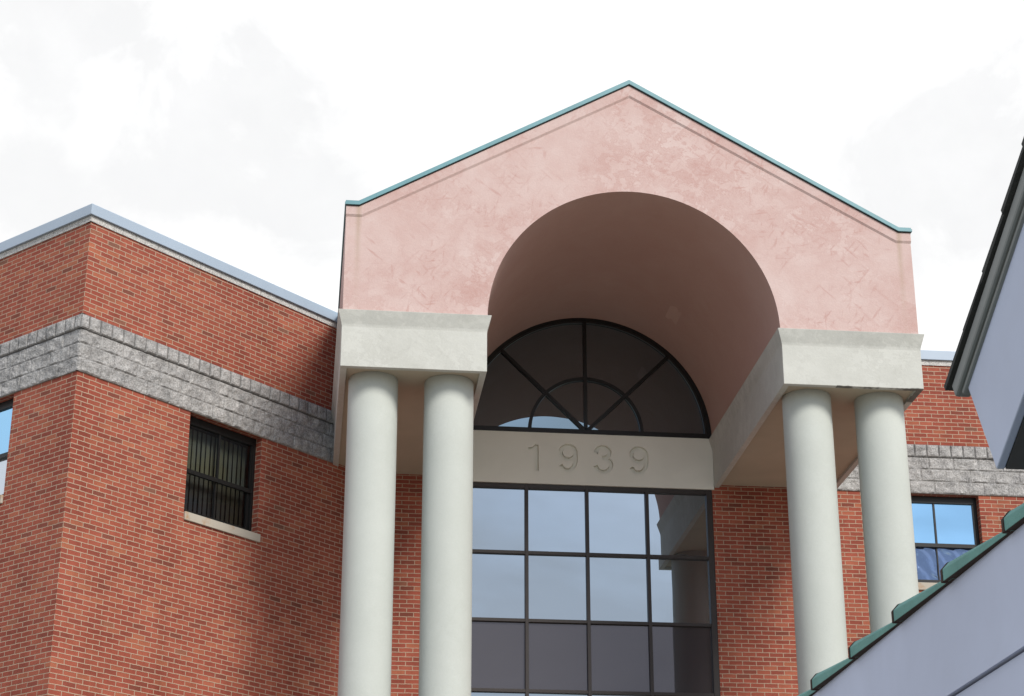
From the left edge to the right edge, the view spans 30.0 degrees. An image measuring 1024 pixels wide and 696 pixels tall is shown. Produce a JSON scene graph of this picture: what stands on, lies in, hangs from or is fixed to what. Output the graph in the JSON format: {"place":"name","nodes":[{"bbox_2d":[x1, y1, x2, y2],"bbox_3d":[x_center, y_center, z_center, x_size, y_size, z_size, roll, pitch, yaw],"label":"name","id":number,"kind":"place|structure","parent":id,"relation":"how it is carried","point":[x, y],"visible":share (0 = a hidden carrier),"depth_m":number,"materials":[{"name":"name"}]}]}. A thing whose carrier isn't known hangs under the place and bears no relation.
{"place":"outdoors","nodes":[
{"label":"outdoors","id":0,"kind":"place"},
{"bbox_2d":[0,0,1023,350],"label":"sky","id":1,"kind":"structure","parent":0,"point":[239,133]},
{"bbox_2d":[797,503,1023,695],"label":"siding wall","id":2,"kind":"structure","parent":0,"point":[957,629],"depth_m":3.35,"materials":[{"name":"white paint"}]},
{"label":"ground","id":3,"kind":"structure","parent":0,"visible":0},
{"bbox_2d":[0,203,1023,695],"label":"brick building","id":4,"kind":"structure","parent":3,"relation":"on","point":[172,485],"depth_m":28.43,"materials":[{"name":"red brick"}]},
{"bbox_2d":[0,398,13,503],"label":"window","id":5,"kind":"structure","parent":4,"relation":"in","point":[6,407],"depth_m":26.29,"materials":[{"name":"blue glass"}]},
{"bbox_2d":[184,416,260,542],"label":"window","id":6,"kind":"structure","parent":4,"relation":"in","point":[212,501],"depth_m":27.31,"materials":[{"name":"black glass"}]},
{"bbox_2d":[911,496,979,589],"bbox_3d":[6.754,3.092,30.162,1.454,1.580,0.230,2,-22,-6],"label":"window","id":7,"kind":"structure","parent":4,"relation":"in","point":[945,528],"depth_m":30.32,"materials":[{"name":"blue glass"}]},
{"bbox_2d":[331,80,923,695],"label":"entrance portico","id":8,"kind":"structure","parent":3,"relation":"on","point":[767,302],"depth_m":26.30,"materials":[{"name":"pink paint"}]},
{"bbox_2d":[944,138,1023,469],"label":"cottage","id":9,"kind":"structure","parent":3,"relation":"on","point":[986,372],"depth_m":3.92,"materials":[{"name":"white paint"}]}
]}

